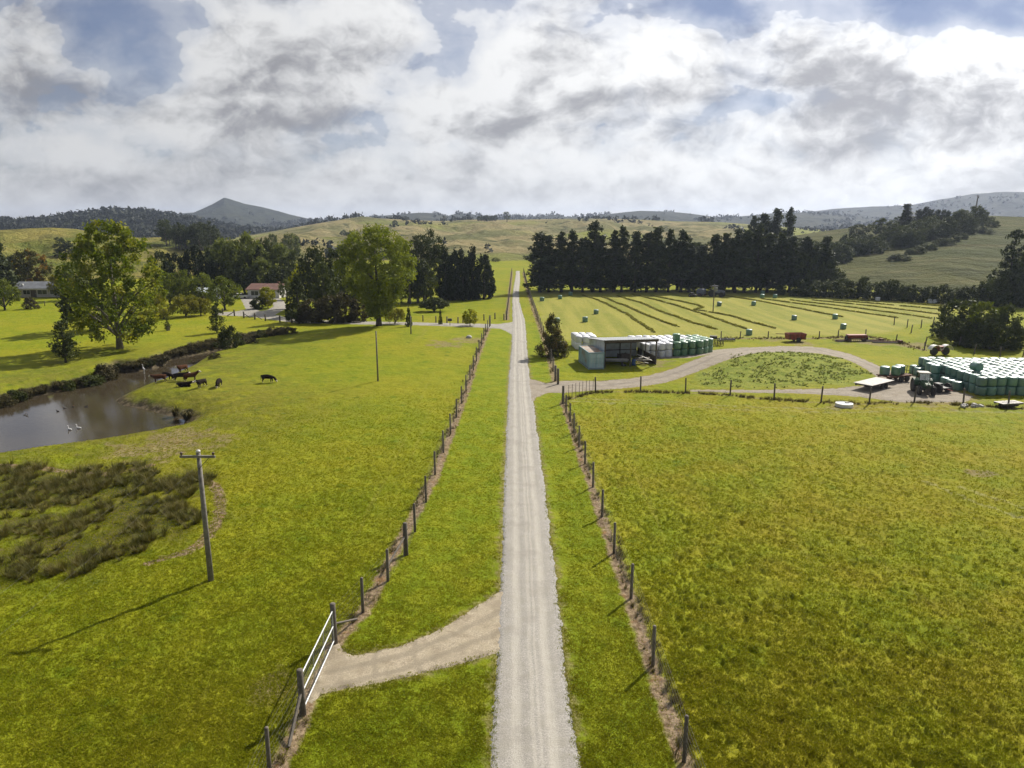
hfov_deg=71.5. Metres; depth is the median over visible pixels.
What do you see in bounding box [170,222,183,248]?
grove tree
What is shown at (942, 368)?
silage bale
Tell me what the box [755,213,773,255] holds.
pine tree
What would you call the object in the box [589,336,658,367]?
farm shed
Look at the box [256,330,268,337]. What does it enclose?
bank bush
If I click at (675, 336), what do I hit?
silage bale
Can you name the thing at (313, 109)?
sky
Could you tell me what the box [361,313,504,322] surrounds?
paddock fence
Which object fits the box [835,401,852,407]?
water trough
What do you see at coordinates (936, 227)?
hill tree
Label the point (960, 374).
silage bale
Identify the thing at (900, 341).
scrap steel
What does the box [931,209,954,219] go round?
shelter tree
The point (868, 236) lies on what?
hill tree
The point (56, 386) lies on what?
sedge tussock
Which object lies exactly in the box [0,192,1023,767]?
ground
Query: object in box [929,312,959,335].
bush
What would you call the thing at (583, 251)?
pine tree
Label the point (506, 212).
skyline tree
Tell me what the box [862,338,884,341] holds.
scrap steel
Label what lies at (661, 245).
pine tree
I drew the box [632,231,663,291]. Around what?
pine tree
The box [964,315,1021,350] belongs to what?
bush
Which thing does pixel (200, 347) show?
bank bush
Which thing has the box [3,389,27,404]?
bank bush
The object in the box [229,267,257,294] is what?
dark tree
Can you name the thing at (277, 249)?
grey willow
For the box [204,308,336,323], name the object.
paddock fence
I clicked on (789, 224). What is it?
pine tree
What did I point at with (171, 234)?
grove tree
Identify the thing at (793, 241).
pine tree
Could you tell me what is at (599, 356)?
door
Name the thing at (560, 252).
pine tree
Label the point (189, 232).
grove tree
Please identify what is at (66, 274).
tree
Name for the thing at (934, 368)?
silage bale
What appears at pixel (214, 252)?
grey willow
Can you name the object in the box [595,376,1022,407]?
paddock fence
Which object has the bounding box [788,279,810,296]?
hedge tree
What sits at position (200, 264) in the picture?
shelter tree
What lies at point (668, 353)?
silage bale
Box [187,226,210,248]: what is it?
grove tree
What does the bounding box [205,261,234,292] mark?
dark tree
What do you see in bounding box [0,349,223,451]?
pond
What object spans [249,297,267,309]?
garden shrub
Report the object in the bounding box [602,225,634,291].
pine tree
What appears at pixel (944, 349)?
old spreader
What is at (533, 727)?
gravel road
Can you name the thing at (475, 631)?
gravel drive
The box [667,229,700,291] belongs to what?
pine tree
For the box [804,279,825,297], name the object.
hedge tree
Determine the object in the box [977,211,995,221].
hill tree
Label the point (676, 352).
silage bale
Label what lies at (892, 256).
hill scrub
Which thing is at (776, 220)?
pine tree
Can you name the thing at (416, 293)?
tree
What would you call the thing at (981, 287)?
hedge tree
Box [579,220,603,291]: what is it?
pine tree
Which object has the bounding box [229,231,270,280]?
grey willow
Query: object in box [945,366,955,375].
silage bale
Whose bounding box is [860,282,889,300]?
hedge tree
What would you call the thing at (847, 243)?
hill tree
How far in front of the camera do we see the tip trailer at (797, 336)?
125.66 m
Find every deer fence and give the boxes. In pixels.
[247,668,305,767]
[330,315,490,644]
[506,270,511,319]
[523,268,558,384]
[562,386,705,767]
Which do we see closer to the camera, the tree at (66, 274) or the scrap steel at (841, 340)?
the scrap steel at (841, 340)
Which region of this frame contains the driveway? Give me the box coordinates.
[218,298,512,333]
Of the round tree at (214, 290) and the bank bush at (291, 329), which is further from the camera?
the round tree at (214, 290)
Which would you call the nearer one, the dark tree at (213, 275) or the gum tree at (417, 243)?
the gum tree at (417, 243)
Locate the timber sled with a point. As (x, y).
(1012, 403)
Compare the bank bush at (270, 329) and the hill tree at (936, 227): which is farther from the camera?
the hill tree at (936, 227)
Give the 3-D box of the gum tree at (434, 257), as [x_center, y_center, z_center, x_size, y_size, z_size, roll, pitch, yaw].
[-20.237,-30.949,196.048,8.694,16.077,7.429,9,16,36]
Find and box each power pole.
[179,450,215,581]
[375,331,378,380]
[712,284,717,311]
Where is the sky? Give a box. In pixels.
[0,0,1023,219]
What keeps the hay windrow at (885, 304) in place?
on the ground at (336, 360)
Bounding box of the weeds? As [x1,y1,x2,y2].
[698,350,871,387]
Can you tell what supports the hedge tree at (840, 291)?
on the ground at (336, 360)
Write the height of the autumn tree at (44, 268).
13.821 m
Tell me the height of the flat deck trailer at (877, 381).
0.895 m
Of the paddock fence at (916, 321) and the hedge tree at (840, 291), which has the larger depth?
the hedge tree at (840, 291)
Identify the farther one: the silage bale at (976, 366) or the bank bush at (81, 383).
the bank bush at (81, 383)
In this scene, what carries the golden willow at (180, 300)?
on the ground at (336, 360)
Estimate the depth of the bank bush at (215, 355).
109.57 m
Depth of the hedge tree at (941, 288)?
187.57 m
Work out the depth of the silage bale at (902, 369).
93.24 m
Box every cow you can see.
[148,374,166,382]
[162,372,174,379]
[173,371,189,380]
[174,365,187,372]
[176,381,193,386]
[183,370,200,380]
[194,378,206,387]
[215,378,221,388]
[260,374,276,381]
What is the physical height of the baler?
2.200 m
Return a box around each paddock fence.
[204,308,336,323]
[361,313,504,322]
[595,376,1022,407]
[720,329,925,349]
[894,317,934,327]
[911,325,1023,357]
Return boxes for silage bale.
[575,335,581,342]
[575,342,581,348]
[582,317,587,321]
[582,335,589,342]
[642,343,649,350]
[650,343,657,350]
[657,350,664,356]
[658,342,665,349]
[665,342,672,349]
[665,349,671,356]
[672,333,679,340]
[673,341,680,348]
[673,349,680,355]
[680,348,687,355]
[681,341,687,348]
[688,340,695,347]
[688,348,695,354]
[696,340,703,347]
[696,347,703,353]
[701,339,708,346]
[706,338,712,345]
[708,346,712,351]
[746,329,751,333]
[832,314,837,318]
[840,323,846,328]
[879,366,889,374]
[891,366,900,375]
[895,364,904,373]
[909,365,918,373]
[913,367,923,375]
[918,357,927,365]
[922,358,932,366]
[925,362,934,371]
[930,364,940,373]
[931,373,939,381]
[939,376,951,384]
[940,364,949,372]
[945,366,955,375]
[946,379,954,383]
[950,368,961,377]
[952,380,962,390]
[957,370,967,379]
[962,381,968,390]
[963,372,974,381]
[968,383,975,392]
[969,361,983,371]
[969,373,980,383]
[974,385,986,395]
[976,376,987,385]
[985,386,996,395]
[986,376,996,386]
[996,376,1006,385]
[996,386,1005,394]
[1005,385,1015,394]
[1006,376,1017,385]
[1015,386,1023,395]
[1017,376,1023,386]
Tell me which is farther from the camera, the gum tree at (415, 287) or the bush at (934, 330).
the gum tree at (415, 287)
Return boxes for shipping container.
[578,345,604,369]
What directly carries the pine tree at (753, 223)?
on the ground at (336, 360)
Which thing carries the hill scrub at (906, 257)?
on the ground at (336, 360)
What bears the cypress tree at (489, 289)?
on the ground at (336, 360)
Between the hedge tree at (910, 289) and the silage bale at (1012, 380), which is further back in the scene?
the hedge tree at (910, 289)
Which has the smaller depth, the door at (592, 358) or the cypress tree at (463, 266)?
the door at (592, 358)
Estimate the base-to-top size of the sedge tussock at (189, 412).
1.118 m
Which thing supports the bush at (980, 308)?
on the ground at (336, 360)
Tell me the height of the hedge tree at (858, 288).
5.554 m
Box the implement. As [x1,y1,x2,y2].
[933,382,952,392]
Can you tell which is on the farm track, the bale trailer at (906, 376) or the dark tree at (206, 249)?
the bale trailer at (906, 376)
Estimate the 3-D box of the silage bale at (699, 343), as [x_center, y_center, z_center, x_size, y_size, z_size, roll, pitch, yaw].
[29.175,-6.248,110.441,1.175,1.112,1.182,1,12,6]
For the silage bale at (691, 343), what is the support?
on the silage bale at (691, 351)
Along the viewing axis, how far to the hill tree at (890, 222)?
360.85 m
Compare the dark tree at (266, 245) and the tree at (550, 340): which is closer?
the tree at (550, 340)
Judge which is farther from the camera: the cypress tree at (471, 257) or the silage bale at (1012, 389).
the cypress tree at (471, 257)
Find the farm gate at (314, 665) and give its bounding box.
[303,611,333,703]
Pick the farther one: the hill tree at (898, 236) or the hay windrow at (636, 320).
the hill tree at (898, 236)
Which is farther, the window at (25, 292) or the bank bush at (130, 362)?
the window at (25, 292)
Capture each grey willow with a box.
[206,237,237,278]
[214,237,252,292]
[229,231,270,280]
[240,256,278,285]
[263,243,298,282]
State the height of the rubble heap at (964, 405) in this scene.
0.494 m
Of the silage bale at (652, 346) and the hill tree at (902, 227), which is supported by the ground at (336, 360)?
the hill tree at (902, 227)
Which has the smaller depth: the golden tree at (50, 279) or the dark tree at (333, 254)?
the dark tree at (333, 254)
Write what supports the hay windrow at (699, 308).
on the ground at (336, 360)
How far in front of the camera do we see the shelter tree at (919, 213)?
362.99 m
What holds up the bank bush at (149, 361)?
on the ground at (336, 360)
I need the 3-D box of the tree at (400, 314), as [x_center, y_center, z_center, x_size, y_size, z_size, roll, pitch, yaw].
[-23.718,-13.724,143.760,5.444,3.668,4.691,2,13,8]
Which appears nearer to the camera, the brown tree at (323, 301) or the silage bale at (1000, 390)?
the silage bale at (1000, 390)
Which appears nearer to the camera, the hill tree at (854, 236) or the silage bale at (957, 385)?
the silage bale at (957, 385)
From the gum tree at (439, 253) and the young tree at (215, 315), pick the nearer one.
the young tree at (215, 315)
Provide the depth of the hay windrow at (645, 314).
167.80 m
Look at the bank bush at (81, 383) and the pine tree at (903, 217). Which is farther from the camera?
the pine tree at (903, 217)
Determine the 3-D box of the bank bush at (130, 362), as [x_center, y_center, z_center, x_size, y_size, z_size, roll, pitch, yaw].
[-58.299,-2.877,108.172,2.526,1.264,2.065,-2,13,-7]
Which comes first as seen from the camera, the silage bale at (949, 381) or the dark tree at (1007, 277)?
the silage bale at (949, 381)
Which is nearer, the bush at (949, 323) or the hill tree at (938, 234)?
the bush at (949, 323)
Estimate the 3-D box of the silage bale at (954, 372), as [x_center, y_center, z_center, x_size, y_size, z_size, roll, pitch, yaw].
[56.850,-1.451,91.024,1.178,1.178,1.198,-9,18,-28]
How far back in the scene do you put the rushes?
53.16 m
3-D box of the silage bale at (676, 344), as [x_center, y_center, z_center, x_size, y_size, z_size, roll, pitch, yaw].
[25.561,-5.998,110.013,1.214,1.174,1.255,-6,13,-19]
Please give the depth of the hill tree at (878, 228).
367.54 m
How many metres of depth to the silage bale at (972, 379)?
87.06 m
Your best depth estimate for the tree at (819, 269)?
215.40 m
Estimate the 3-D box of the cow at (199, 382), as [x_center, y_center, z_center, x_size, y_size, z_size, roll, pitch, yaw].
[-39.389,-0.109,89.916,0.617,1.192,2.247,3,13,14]
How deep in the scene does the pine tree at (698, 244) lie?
225.18 m
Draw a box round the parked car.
[233,293,248,298]
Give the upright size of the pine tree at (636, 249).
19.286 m
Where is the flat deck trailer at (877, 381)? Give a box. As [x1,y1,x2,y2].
[853,377,894,388]
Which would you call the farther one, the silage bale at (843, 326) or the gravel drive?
the silage bale at (843, 326)
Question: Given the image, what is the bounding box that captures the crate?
[617,352,629,360]
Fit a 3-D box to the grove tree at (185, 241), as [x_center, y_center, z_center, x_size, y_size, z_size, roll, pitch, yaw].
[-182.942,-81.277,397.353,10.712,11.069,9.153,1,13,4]
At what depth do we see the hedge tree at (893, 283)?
195.22 m
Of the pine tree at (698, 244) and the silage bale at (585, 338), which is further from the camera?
the pine tree at (698, 244)
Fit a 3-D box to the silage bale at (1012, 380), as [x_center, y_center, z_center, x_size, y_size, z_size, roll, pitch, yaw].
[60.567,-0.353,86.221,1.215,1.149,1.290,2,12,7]
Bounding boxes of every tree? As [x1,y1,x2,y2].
[0,242,19,297]
[0,257,14,297]
[0,278,22,309]
[6,255,30,283]
[7,248,54,283]
[46,274,72,296]
[46,318,80,362]
[51,219,169,348]
[52,237,64,255]
[52,277,122,330]
[53,249,61,257]
[57,244,72,254]
[58,261,86,291]
[59,240,78,257]
[148,249,171,284]
[153,219,172,244]
[153,272,184,303]
[156,252,192,291]
[159,223,170,245]
[167,229,181,248]
[169,269,198,302]
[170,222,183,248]
[174,230,187,249]
[177,229,190,247]
[177,244,215,291]
[183,222,202,245]
[185,225,197,245]
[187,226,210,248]
[190,232,206,249]
[190,272,213,298]
[191,222,206,249]
[198,246,218,286]
[201,227,220,248]
[205,221,216,232]
[205,226,220,244]
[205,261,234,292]
[206,275,242,309]
[207,305,226,332]
[212,226,223,249]
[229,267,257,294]
[248,237,278,276]
[258,286,276,307]
[264,265,298,283]
[265,234,278,246]
[277,279,290,298]
[280,232,301,254]
[281,250,306,285]
[284,275,313,323]
[288,263,312,301]
[294,245,335,298]
[295,303,314,323]
[298,298,329,323]
[304,262,339,307]
[314,295,350,323]
[319,247,351,303]
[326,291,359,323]
[332,223,419,325]
[339,248,356,304]
[342,297,369,321]
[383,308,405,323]
[400,276,421,302]
[402,250,424,303]
[408,233,433,302]
[408,273,430,299]
[412,259,437,299]
[416,267,438,298]
[418,297,449,311]
[419,226,442,296]
[423,243,452,292]
[434,246,456,300]
[443,267,456,299]
[447,247,464,299]
[454,248,472,300]
[461,267,479,298]
[464,244,483,299]
[472,252,495,299]
[485,266,494,295]
[503,211,509,220]
[522,231,553,291]
[533,234,563,291]
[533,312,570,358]
[545,231,573,291]
[557,229,585,291]
[571,237,598,291]
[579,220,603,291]
[584,234,614,291]
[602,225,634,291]
[605,230,627,291]
[623,231,648,291]
[624,251,634,289]
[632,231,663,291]
[640,226,670,291]
[655,228,683,291]
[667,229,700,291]
[678,242,705,291]
[683,244,718,291]
[691,242,708,268]
[699,234,727,288]
[711,233,746,290]
[721,227,751,292]
[734,229,768,292]
[746,223,772,292]
[747,215,758,245]
[754,232,786,292]
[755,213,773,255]
[764,232,798,291]
[765,208,788,244]
[773,284,786,295]
[777,235,804,292]
[780,207,799,242]
[787,251,815,288]
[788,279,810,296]
[795,236,821,286]
[802,255,829,292]
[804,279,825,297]
[805,243,827,289]
[814,260,837,286]
[817,235,840,285]
[817,279,841,297]
[822,267,847,289]
[832,243,854,262]
[832,277,855,298]
[833,253,847,263]
[836,245,852,259]
[837,241,856,259]
[838,234,851,242]
[840,237,854,247]
[844,280,864,298]
[848,224,869,235]
[849,237,866,255]
[850,233,862,239]
[851,240,870,254]
[853,275,870,295]
[859,233,873,245]
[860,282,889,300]
[863,236,888,253]
[866,218,891,233]
[868,280,897,300]
[874,234,891,250]
[882,219,899,231]
[882,279,904,298]
[884,223,901,236]
[889,224,912,240]
[891,229,911,247]
[891,285,912,300]
[894,203,916,229]
[899,231,918,247]
[900,284,921,301]
[903,228,924,246]
[909,286,930,302]
[915,206,936,225]
[921,285,940,302]
[927,227,941,238]
[929,224,942,236]
[930,284,953,303]
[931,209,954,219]
[939,215,961,234]
[939,287,964,303]
[951,285,976,304]
[952,208,974,221]
[956,213,977,231]
[960,284,995,305]
[969,204,987,221]
[974,276,1012,305]
[975,288,997,303]
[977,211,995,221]
[985,229,1023,283]
[987,271,1023,307]
[998,257,1023,306]
[1013,250,1023,299]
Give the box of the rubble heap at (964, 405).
[960,403,983,407]
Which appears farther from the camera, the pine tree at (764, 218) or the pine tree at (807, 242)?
the pine tree at (764, 218)
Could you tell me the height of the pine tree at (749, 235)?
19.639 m
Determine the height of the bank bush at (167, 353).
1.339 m
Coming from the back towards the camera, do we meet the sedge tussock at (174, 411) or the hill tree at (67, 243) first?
the hill tree at (67, 243)
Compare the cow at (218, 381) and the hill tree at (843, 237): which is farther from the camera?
the hill tree at (843, 237)
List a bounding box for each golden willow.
[137,292,166,309]
[154,305,175,318]
[169,294,203,316]
[187,297,212,315]
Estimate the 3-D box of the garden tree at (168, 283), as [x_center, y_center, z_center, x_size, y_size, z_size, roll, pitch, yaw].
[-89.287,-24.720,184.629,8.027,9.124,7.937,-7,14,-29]
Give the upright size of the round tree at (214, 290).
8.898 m
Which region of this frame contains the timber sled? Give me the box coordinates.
[993,400,1023,406]
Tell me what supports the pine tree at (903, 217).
on the ground at (336, 360)
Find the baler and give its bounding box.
[696,288,707,295]
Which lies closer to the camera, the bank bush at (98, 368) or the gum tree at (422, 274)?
the bank bush at (98, 368)
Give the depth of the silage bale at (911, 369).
98.06 m
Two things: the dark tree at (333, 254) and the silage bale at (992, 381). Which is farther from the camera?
the dark tree at (333, 254)
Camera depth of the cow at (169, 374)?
94.37 m
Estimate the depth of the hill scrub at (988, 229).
334.85 m
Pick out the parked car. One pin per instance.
(242, 295)
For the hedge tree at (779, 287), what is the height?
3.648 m
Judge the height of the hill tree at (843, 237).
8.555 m
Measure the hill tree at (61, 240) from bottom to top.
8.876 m
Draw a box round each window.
[22,290,30,294]
[37,290,47,294]
[250,291,258,295]
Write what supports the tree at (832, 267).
on the ground at (336, 360)
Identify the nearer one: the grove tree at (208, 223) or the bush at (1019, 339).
the bush at (1019, 339)
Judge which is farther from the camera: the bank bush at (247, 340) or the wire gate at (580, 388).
the bank bush at (247, 340)
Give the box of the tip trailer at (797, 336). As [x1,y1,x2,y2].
[776,332,806,341]
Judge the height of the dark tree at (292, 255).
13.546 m
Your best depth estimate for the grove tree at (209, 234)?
378.27 m
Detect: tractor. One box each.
[708,285,724,296]
[910,371,936,395]
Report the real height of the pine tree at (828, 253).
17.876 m
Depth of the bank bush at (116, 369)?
104.22 m
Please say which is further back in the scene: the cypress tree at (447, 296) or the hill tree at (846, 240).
the hill tree at (846, 240)
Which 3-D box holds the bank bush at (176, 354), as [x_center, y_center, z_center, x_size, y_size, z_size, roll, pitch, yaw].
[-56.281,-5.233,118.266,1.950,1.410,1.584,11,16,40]
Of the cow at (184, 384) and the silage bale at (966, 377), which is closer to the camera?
the silage bale at (966, 377)
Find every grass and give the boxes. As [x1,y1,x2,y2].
[272,274,1023,767]
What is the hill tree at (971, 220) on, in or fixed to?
on the ground at (336, 360)
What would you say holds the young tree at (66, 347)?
on the ground at (336, 360)
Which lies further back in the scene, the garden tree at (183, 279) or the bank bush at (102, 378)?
the garden tree at (183, 279)
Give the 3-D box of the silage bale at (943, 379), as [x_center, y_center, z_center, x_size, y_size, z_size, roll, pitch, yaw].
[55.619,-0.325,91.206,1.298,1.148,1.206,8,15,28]
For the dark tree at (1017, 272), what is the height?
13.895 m
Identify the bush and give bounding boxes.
[0,395,19,406]
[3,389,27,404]
[58,380,75,390]
[74,381,86,387]
[78,374,102,386]
[90,375,105,383]
[92,363,118,380]
[107,364,119,376]
[120,361,135,368]
[146,358,157,366]
[155,354,169,364]
[163,350,172,358]
[171,348,178,356]
[176,345,187,353]
[184,344,196,352]
[195,343,203,350]
[208,352,220,358]
[210,342,218,347]
[217,325,241,349]
[235,340,244,345]
[236,336,259,343]
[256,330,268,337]
[265,325,279,335]
[279,326,298,334]
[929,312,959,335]
[936,297,986,342]
[944,317,996,348]
[961,301,1003,337]
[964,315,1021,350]
[981,303,1023,350]
[1004,324,1023,349]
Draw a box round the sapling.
[163,317,171,328]
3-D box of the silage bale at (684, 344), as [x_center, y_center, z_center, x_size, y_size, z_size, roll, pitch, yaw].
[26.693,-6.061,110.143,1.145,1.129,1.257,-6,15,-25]
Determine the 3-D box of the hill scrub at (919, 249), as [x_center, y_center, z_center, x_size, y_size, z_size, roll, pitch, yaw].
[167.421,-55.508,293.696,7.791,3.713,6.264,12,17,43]
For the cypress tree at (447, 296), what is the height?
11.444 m
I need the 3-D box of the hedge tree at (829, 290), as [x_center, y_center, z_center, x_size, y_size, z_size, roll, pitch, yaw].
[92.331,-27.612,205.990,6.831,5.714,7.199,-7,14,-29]
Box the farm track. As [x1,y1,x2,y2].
[529,346,973,401]
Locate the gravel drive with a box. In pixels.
[306,591,502,702]
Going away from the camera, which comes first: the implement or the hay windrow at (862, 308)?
the implement
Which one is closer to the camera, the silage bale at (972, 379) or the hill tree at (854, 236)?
the silage bale at (972, 379)
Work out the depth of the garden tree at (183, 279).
185.79 m
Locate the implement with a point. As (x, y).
(941, 387)
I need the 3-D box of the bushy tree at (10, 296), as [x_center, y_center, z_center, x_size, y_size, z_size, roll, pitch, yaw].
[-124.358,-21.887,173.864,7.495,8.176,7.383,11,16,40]
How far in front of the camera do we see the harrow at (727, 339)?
126.85 m
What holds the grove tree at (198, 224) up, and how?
on the ground at (336, 360)
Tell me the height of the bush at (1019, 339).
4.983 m
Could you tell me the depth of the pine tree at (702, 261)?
217.56 m
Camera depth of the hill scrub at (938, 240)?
306.13 m
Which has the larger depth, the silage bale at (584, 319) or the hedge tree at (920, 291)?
the hedge tree at (920, 291)
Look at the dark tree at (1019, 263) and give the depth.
181.89 m
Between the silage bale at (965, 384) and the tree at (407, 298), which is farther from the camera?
the tree at (407, 298)
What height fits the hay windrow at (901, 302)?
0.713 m
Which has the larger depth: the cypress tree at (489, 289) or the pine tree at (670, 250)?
the pine tree at (670, 250)
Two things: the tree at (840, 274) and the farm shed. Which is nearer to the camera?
the farm shed
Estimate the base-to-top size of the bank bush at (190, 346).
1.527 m
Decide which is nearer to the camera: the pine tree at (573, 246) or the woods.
the pine tree at (573, 246)
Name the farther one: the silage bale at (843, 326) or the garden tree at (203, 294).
the garden tree at (203, 294)
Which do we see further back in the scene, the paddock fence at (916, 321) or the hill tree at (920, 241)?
the hill tree at (920, 241)
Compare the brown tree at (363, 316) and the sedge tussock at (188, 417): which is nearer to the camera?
the sedge tussock at (188, 417)
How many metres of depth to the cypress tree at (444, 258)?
193.57 m
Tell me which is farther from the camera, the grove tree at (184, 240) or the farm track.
the grove tree at (184, 240)
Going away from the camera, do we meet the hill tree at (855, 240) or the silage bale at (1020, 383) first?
the silage bale at (1020, 383)
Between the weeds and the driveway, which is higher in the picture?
the driveway
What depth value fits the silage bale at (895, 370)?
92.41 m
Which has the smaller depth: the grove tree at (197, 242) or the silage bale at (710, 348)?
the silage bale at (710, 348)
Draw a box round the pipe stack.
[606,358,628,363]
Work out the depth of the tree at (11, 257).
224.19 m
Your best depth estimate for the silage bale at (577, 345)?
117.08 m
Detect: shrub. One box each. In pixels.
[21,297,41,309]
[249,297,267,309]
[405,305,412,326]
[438,309,442,323]
[462,309,478,323]
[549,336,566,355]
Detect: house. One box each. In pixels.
[16,281,59,296]
[245,281,289,297]
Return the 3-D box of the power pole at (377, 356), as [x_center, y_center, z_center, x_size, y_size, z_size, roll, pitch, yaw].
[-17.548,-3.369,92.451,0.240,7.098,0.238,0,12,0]
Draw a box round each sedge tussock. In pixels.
[32,383,49,393]
[49,380,65,389]
[168,405,181,415]
[178,409,195,418]
[180,409,197,419]
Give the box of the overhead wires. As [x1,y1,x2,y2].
[5,458,205,624]
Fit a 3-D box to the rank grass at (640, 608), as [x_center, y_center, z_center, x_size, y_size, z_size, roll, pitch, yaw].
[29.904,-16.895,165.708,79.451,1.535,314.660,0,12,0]
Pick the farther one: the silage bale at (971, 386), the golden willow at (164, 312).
the golden willow at (164, 312)
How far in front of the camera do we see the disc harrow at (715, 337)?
121.85 m
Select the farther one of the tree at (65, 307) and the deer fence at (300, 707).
the tree at (65, 307)
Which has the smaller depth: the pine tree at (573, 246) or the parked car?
the parked car
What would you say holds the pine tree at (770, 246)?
on the ground at (336, 360)
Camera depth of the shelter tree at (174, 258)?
202.77 m
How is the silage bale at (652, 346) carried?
on the silage bale
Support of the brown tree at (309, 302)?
on the ground at (336, 360)
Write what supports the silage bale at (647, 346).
on the silage bale
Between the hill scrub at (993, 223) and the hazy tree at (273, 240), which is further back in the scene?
the hazy tree at (273, 240)
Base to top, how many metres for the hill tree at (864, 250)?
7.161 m
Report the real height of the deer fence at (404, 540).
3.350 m
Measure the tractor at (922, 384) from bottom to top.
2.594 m
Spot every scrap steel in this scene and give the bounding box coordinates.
[833,338,850,341]
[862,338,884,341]
[871,340,904,342]
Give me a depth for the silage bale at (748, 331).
133.46 m
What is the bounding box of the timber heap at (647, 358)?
[631,354,651,363]
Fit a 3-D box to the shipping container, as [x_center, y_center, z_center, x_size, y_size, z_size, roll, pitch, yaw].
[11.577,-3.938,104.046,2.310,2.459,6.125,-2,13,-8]
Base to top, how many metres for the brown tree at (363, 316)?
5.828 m
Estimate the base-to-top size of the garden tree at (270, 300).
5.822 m
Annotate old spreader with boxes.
[928,344,952,354]
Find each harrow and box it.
[710,335,723,345]
[719,337,734,341]
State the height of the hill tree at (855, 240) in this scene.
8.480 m
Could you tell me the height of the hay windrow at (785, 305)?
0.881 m
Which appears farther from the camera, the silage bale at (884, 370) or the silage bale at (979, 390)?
the silage bale at (884, 370)
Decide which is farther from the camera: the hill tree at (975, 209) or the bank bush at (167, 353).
the hill tree at (975, 209)
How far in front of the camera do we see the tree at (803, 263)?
215.40 m
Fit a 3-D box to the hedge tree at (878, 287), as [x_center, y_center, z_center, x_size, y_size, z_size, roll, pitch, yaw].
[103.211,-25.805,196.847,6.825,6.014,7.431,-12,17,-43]
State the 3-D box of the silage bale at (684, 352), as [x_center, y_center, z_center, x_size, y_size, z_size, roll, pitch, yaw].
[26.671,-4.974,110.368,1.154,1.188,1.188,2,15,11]
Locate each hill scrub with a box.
[886,254,902,260]
[894,254,912,260]
[904,248,916,254]
[910,245,926,252]
[926,243,938,249]
[932,237,946,245]
[939,238,955,245]
[949,235,960,241]
[957,232,969,238]
[961,227,977,234]
[978,227,996,233]
[984,220,1000,226]
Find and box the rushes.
[0,456,217,582]
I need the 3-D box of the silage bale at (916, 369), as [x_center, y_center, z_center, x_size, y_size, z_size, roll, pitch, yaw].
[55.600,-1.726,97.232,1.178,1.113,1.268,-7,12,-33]
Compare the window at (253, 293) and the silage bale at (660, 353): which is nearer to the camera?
the silage bale at (660, 353)
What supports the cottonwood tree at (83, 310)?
on the ground at (336, 360)
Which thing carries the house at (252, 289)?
on the ground at (336, 360)
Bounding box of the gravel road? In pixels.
[490,271,580,767]
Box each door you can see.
[30,290,36,296]
[589,353,595,367]
[596,353,603,367]
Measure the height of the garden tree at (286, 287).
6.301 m
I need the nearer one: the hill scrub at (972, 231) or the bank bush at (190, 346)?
the bank bush at (190, 346)
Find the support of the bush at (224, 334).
on the ground at (336, 360)
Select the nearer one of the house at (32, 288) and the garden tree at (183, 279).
the garden tree at (183, 279)
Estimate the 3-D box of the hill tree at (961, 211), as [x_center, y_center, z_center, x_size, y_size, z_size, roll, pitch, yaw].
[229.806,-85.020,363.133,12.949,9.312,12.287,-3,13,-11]
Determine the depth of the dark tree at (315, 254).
169.70 m
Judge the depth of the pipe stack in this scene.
104.52 m
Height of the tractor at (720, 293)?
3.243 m
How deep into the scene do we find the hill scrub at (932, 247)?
297.49 m
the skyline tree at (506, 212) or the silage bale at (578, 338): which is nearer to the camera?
the silage bale at (578, 338)
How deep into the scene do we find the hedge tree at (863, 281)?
201.03 m
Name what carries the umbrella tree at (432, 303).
on the ground at (336, 360)
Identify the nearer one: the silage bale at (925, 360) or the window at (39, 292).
the silage bale at (925, 360)
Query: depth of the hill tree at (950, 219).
332.00 m
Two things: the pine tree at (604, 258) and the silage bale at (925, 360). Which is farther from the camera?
the pine tree at (604, 258)
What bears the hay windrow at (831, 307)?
on the ground at (336, 360)
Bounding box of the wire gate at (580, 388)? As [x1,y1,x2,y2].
[568,379,593,398]
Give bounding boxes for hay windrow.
[582,294,655,332]
[601,296,679,326]
[616,295,717,328]
[632,294,746,328]
[650,295,775,328]
[725,295,843,316]
[761,298,898,317]
[790,299,931,318]
[811,299,939,313]
[833,299,939,309]
[857,299,943,305]
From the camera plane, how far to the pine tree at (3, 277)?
198.26 m
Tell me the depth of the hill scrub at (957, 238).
311.88 m
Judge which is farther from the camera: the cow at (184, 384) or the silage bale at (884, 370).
the silage bale at (884, 370)
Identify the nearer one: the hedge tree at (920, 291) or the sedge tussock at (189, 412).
the sedge tussock at (189, 412)
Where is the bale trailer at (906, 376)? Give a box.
[876,364,913,381]
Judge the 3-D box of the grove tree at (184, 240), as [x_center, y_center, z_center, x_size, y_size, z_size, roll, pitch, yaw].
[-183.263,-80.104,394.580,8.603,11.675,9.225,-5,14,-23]
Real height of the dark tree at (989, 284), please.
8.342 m
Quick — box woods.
[0,193,1023,258]
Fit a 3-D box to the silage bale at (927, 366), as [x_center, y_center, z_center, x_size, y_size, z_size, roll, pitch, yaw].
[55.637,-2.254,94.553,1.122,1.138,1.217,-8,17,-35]
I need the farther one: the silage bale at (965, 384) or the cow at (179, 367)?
the cow at (179, 367)
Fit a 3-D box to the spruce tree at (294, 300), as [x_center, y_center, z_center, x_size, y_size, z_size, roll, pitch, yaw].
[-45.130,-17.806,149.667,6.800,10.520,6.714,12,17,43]
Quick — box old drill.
[844,334,867,340]
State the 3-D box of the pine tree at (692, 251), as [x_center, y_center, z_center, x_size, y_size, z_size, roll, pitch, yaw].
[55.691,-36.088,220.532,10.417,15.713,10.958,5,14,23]
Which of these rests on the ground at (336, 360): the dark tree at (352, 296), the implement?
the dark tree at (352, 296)

